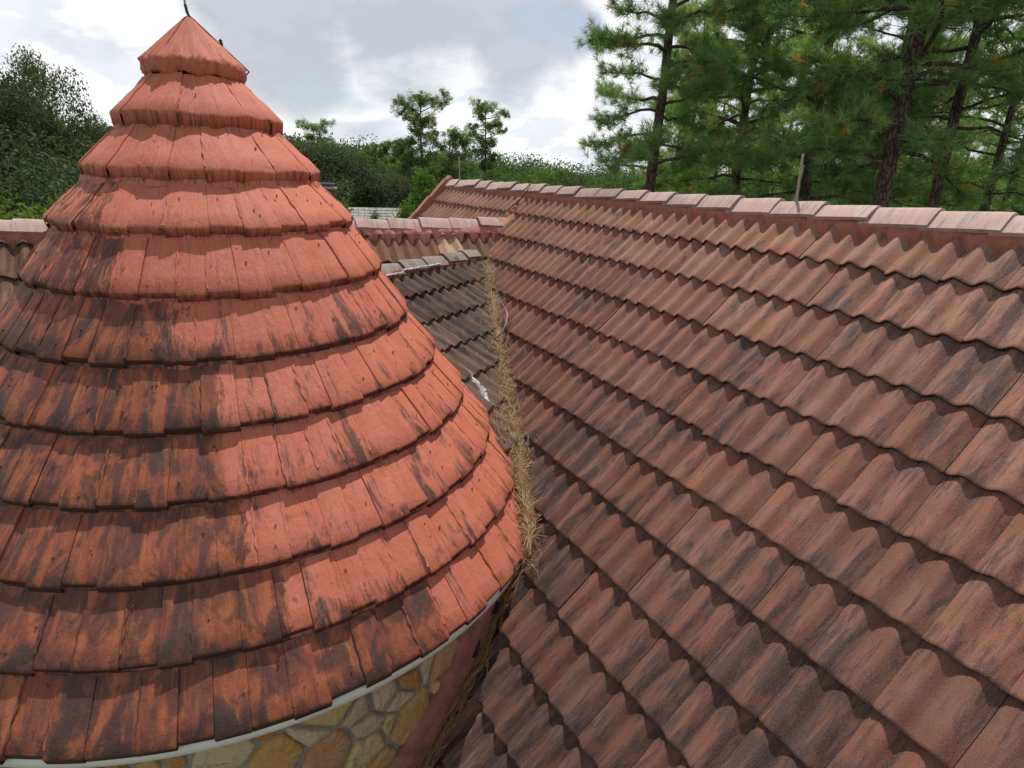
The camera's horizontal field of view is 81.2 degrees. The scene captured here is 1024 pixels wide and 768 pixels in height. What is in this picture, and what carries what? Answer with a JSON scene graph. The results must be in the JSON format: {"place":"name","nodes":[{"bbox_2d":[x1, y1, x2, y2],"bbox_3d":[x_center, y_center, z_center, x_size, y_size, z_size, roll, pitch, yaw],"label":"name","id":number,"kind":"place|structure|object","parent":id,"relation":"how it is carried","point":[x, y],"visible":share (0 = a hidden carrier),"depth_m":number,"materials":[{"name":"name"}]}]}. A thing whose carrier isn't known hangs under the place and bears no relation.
{"place":"outdoors","nodes":[
{"label":"outdoors","id":0,"kind":"place"},
{"bbox_2d":[320,183,400,219],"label":"neighbour house","id":1,"kind":"structure","parent":0,"point":[360,212],"depth_m":36.88,"materials":[{"name":"grey tile"}]},
{"bbox_2d":[0,0,1023,767],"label":"tiled house","id":2,"kind":"structure","parent":0,"point":[256,496],"depth_m":3.13,"materials":[{"name":"brown tile"}]},
{"bbox_2d":[415,246,553,767],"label":"pine straw","id":3,"kind":"object","parent":2,"relation":"on","point":[526,504],"visible":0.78,"depth_m":4.29,"materials":[{"name":"brown plant"}]},
{"bbox_2d":[494,303,509,341],"bbox_3d":[-0.064,-0.587,5.810,0.287,0.353,0.330,13,22,29],"label":"fallen twig","id":4,"kind":"object","parent":3,"relation":"on","point":[507,318],"visible":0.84,"depth_m":5.71,"materials":[{"name":"grey wood"}]},
{"bbox_2d":[523,432,528,456],"bbox_3d":[0.116,0.458,4.505,0.026,0.172,0.099,9,21,19],"label":"broken stick","id":5,"kind":"object","parent":3,"relation":"on","point":[527,444],"visible":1,"depth_m":4.50,"materials":[{"name":"grey wood"}]},
{"bbox_2d":[0,0,1023,177],"label":"sky","id":6,"kind":"structure","parent":0,"point":[345,61],"materials":[{"name":"white"}]},
{"label":"ground","id":7,"kind":"structure","parent":0,"visible":0},
{"bbox_2d":[0,193,44,219],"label":"leafy shrub","id":8,"kind":"object","parent":7,"relation":"on","point":[9,215],"visible":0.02,"depth_m":12.60,"materials":[{"name":"green plant"}]},
{"bbox_2d":[14,196,58,219],"bbox_3d":[-10.436,-0.493,15.098,5.290,8.180,4.824,-5,21,-20],"label":"leafy shrub","id":9,"kind":"object","parent":7,"relation":"on","point":[38,206],"depth_m":13.45,"materials":[{"name":"green plant"}]},
{"bbox_2d":[0,121,81,219],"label":"oak tree","id":10,"kind":"object","parent":7,"relation":"on","point":[28,183],"visible":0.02,"depth_m":17.65,"materials":[{"name":"green plant"}]},
{"bbox_2d":[2,131,98,212],"bbox_3d":[-19.209,-6.205,27.546,13.118,10.043,9.856,16,24,35],"label":"oak tree","id":11,"kind":"object","parent":7,"relation":"on","point":[74,151],"visible":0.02,"depth_m":24.27,"materials":[{"name":"green plant"}]},
{"bbox_2d":[0,43,112,185],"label":"oak tree","id":12,"kind":"object","parent":7,"relation":"on","point":[23,105],"visible":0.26,"depth_m":24.07,"materials":[{"name":"green plant"}]},
{"bbox_2d":[295,118,336,150],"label":"pine tree","id":13,"kind":"object","parent":7,"relation":"on","point":[317,128],"visible":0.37,"depth_m":65.75,"materials":[{"name":"green plant"}]},
{"bbox_2d":[283,134,382,206],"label":"oak tree","id":14,"kind":"object","parent":7,"relation":"on","point":[323,166],"visible":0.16,"depth_m":44.07,"materials":[{"name":"green plant"}]},
{"bbox_2d":[334,143,353,150],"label":"tree","id":15,"kind":"object","parent":7,"relation":"on","point":[341,146],"visible":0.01,"depth_m":97.12,"materials":[{"name":"green plant"}]},
{"bbox_2d":[337,197,353,212],"bbox_3d":[-5.896,-2.608,21.711,2.576,8.036,2.514,-13,24,-36],"label":"leafy shrub","id":16,"kind":"object","parent":7,"relation":"on","point":[346,206],"depth_m":20.30,"materials":[{"name":"green plant"}]},
{"bbox_2d":[283,132,412,210],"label":"oak tree","id":17,"kind":"object","parent":7,"relation":"on","point":[380,190],"visible":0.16,"depth_m":46.51,"materials":[{"name":"green plant"}]},
{"bbox_2d":[367,208,380,218],"bbox_3d":[-5.409,-3.100,23.814,1.696,7.590,1.737,0,20,-5],"label":"leafy shrub","id":18,"kind":"object","parent":7,"relation":"on","point":[375,215],"visible":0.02,"depth_m":22.56,"materials":[{"name":"green plant"}]},
{"bbox_2d":[356,137,400,168],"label":"pine tree","id":19,"kind":"object","parent":7,"relation":"on","point":[372,147],"visible":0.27,"depth_m":64.06,"materials":[{"name":"green plant"}]},
{"bbox_2d":[342,161,417,207],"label":"oak tree","id":20,"kind":"object","parent":7,"relation":"on","point":[406,181],"visible":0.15,"depth_m":50.74,"materials":[{"name":"green plant"}]},
{"bbox_2d":[345,148,418,170],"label":"tree","id":21,"kind":"object","parent":7,"relation":"on","point":[398,167],"depth_m":81.96,"materials":[{"name":"green plant"}]},
{"bbox_2d":[396,201,415,218],"bbox_3d":[-3.829,-2.958,23.054,2.725,7.935,2.660,11,21,23],"label":"leafy shrub","id":22,"kind":"object","parent":7,"relation":"on","point":[405,213],"visible":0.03,"depth_m":21.70,"materials":[{"name":"green plant"}]},
{"bbox_2d":[383,135,434,180],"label":"pine tree","id":23,"kind":"object","parent":7,"relation":"on","point":[400,146],"visible":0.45,"depth_m":58.30,"materials":[{"name":"green plant"}]},
{"bbox_2d":[387,165,431,208],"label":"oak tree","id":24,"kind":"object","parent":7,"relation":"on","point":[412,172],"depth_m":54.48,"materials":[{"name":"green plant"}]},
{"bbox_2d":[396,165,439,216],"bbox_3d":[-3.712,-4.493,25.562,3.889,9.160,3.984,14,23,30],"label":"leafy shrub","id":25,"kind":"object","parent":7,"relation":"on","point":[423,180],"visible":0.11,"depth_m":24.32,"materials":[{"name":"green plant"}]},
{"bbox_2d":[67,119,774,188],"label":"distant wood","id":26,"kind":"object","parent":7,"relation":"on","point":[506,167],"visible":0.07,"depth_m":95.24,"materials":[{"name":"green plant"}]},
{"bbox_2d":[389,86,453,172],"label":"pine tree","id":27,"kind":"object","parent":7,"relation":"on","point":[419,121],"visible":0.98,"depth_m":59.09,"materials":[{"name":"green plant"}]},
{"bbox_2d":[422,122,474,188],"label":"pine tree","id":28,"kind":"object","parent":7,"relation":"on","point":[455,135],"visible":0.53,"depth_m":57.25,"materials":[{"name":"green plant"}]},
{"bbox_2d":[409,162,510,186],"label":"wood tree","id":29,"kind":"object","parent":7,"relation":"on","point":[436,167],"visible":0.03,"depth_m":76.58,"materials":[{"name":"green plant"}]},
{"bbox_2d":[463,96,510,174],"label":"pine tree","id":30,"kind":"object","parent":7,"relation":"on","point":[482,110],"visible":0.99,"depth_m":60.60,"materials":[{"name":"green plant"}]},
{"bbox_2d":[472,169,523,181],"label":"wood tree","id":31,"kind":"object","parent":7,"relation":"on","point":[489,174],"visible":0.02,"depth_m":54.32,"materials":[{"name":"green plant"}]},
{"bbox_2d":[487,172,533,183],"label":"wood tree","id":32,"kind":"object","parent":7,"relation":"on","point":[513,178],"visible":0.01,"depth_m":50.71,"materials":[{"name":"green plant"}]},
{"bbox_2d":[470,170,559,182],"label":"wood tree","id":33,"kind":"object","parent":7,"relation":"on","point":[514,175],"visible":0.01,"depth_m":64.56,"materials":[{"name":"green plant"}]},
{"bbox_2d":[518,163,568,185],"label":"leafy shrub","id":34,"kind":"object","parent":7,"relation":"on","point":[541,180],"visible":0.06,"depth_m":40.95,"materials":[{"name":"green plant"}]},
{"bbox_2d":[505,172,595,187],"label":"wood tree","id":35,"kind":"object","parent":7,"relation":"on","point":[583,180],"visible":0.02,"depth_m":56.50,"materials":[{"name":"green plant"}]},
{"bbox_2d":[560,176,615,188],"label":"wood tree","id":36,"kind":"object","parent":7,"relation":"on","point":[570,181],"visible":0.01,"depth_m":44.87,"materials":[{"name":"green plant"}]},
{"bbox_2d":[553,176,670,190],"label":"wood tree","id":37,"kind":"object","parent":7,"relation":"on","point":[614,184],"depth_m":52.06,"materials":[{"name":"green plant"}]},
{"bbox_2d":[613,177,669,190],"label":"wood tree","id":38,"kind":"object","parent":7,"relation":"on","point":[621,183],"depth_m":57.57,"materials":[{"name":"green plant"}]},
{"bbox_2d":[573,0,780,191],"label":"pine tree","id":39,"kind":"object","parent":7,"relation":"on","point":[646,145],"visible":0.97,"depth_m":14.19,"materials":[{"name":"green plant"}]},
{"bbox_2d":[640,81,722,191],"bbox_3d":[8.245,-8.571,30.934,5.160,14.027,5.725,2,20,0],"label":"pine tree","id":40,"kind":"object","parent":7,"relation":"on","point":[671,128],"visible":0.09,"depth_m":29.06,"materials":[{"name":"green plant"}]},
{"bbox_2d":[639,173,728,182],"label":"wood tree","id":41,"kind":"object","parent":7,"relation":"on","point":[708,175],"visible":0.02,"depth_m":63.54,"materials":[{"name":"green plant"}]},
{"bbox_2d":[656,0,731,193],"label":"pine tree","id":42,"kind":"object","parent":7,"relation":"on","point":[669,148],"visible":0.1,"depth_m":26.83,"materials":[{"name":"green plant"}]},
{"bbox_2d":[668,71,765,195],"bbox_3d":[11.630,-10.932,34.771,5.596,16.139,5.510,12,22,25],"label":"pine tree","id":43,"kind":"object","parent":7,"relation":"on","point":[715,174],"visible":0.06,"depth_m":32.69,"materials":[{"name":"green plant"}]},
{"bbox_2d":[658,0,823,194],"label":"pine tree","id":44,"kind":"object","parent":7,"relation":"on","point":[744,183],"visible":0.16,"depth_m":22.80,"materials":[{"name":"green plant"}]},
{"bbox_2d":[711,25,813,199],"bbox_3d":[11.223,-8.139,27.625,5.747,15.620,6.375,-3,20,-14],"label":"pine tree","id":45,"kind":"object","parent":7,"relation":"on","point":[738,118],"visible":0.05,"depth_m":26.20,"materials":[{"name":"green plant"}]},
{"bbox_2d":[631,0,897,201],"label":"pine tree","id":46,"kind":"object","parent":7,"relation":"on","point":[738,94],"visible":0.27,"depth_m":18.84,"materials":[{"name":"green plant"}]},
{"bbox_2d":[731,24,827,196],"bbox_3d":[16.415,-12.233,36.315,6.197,17.874,6.102,6,20,11],"label":"pine tree","id":47,"kind":"object","parent":7,"relation":"on","point":[781,161],"visible":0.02,"depth_m":35.82,"materials":[{"name":"green plant"}]},
{"bbox_2d":[765,78,840,198],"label":"pine tree","id":48,"kind":"object","parent":7,"relation":"on","point":[788,162],"visible":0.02,"depth_m":42.47,"materials":[{"name":"green plant"}]},
{"bbox_2d":[764,162,853,204],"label":"wood tree","id":49,"kind":"object","parent":7,"relation":"on","point":[791,190],"visible":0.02,"depth_m":46.56,"materials":[{"name":"green plant"}]},
{"bbox_2d":[787,97,860,204],"bbox_3d":[16.171,-8.402,31.238,5.160,14.027,5.725,-9,22,-28],"label":"pine tree","id":50,"kind":"object","parent":7,"relation":"on","point":[791,164],"visible":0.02,"depth_m":30.37,"materials":[{"name":"green plant"}]},
{"bbox_2d":[674,0,983,207],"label":"pine tree","id":51,"kind":"object","parent":7,"relation":"on","point":[773,58],"visible":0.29,"depth_m":14.49,"materials":[{"name":"green plant"}]},
{"bbox_2d":[745,0,1023,210],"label":"pine tree","id":52,"kind":"object","parent":7,"relation":"on","point":[934,16],"visible":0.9,"depth_m":11.64,"materials":[{"name":"green plant"}]},
{"bbox_2d":[828,40,950,207],"bbox_3d":[13.853,-5.849,23.812,5.725,14.027,5.160,13,22,29],"label":"pine tree","id":53,"kind":"object","parent":7,"relation":"on","point":[905,203],"depth_m":21.94,"materials":[{"name":"green plant"}]},
{"bbox_2d":[792,2,1023,207],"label":"pine tree","id":54,"kind":"object","parent":7,"relation":"on","point":[863,39],"visible":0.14,"depth_m":19.35,"materials":[{"name":"green plant"}]},
{"bbox_2d":[813,0,1023,209],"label":"pine tree","id":55,"kind":"object","parent":7,"relation":"on","point":[952,127],"visible":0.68,"depth_m":11.49,"materials":[{"name":"green plant"}]},
{"bbox_2d":[867,23,995,209],"bbox_3d":[17.540,-8.018,27.136,5.596,16.139,5.510,1,20,-3],"label":"pine tree","id":56,"kind":"object","parent":7,"relation":"on","point":[976,148],"visible":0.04,"depth_m":25.60,"materials":[{"name":"green plant"}]},
{"bbox_2d":[842,166,1023,215],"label":"wood tree","id":57,"kind":"object","parent":7,"relation":"on","point":[1019,213],"visible":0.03,"depth_m":33.06,"materials":[{"name":"green plant"}]},
{"bbox_2d":[889,1,1023,215],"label":"pine tree","id":58,"kind":"object","parent":7,"relation":"on","point":[998,164],"visible":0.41,"depth_m":13.46,"materials":[{"name":"green plant"}]},
{"bbox_2d":[909,46,1023,210],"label":"pine tree","id":59,"kind":"object","parent":7,"relation":"on","point":[982,162],"visible":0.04,"depth_m":27.98,"materials":[{"name":"green plant"}]},
{"bbox_2d":[932,4,1023,210],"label":"pine tree","id":60,"kind":"object","parent":7,"relation":"on","point":[1013,180],"visible":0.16,"depth_m":21.40,"materials":[{"name":"green plant"}]},
{"bbox_2d":[963,92,1023,205],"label":"pine tree","id":61,"kind":"object","parent":7,"relation":"on","point":[1002,179],"visible":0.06,"depth_m":33.85,"materials":[{"name":"green plant"}]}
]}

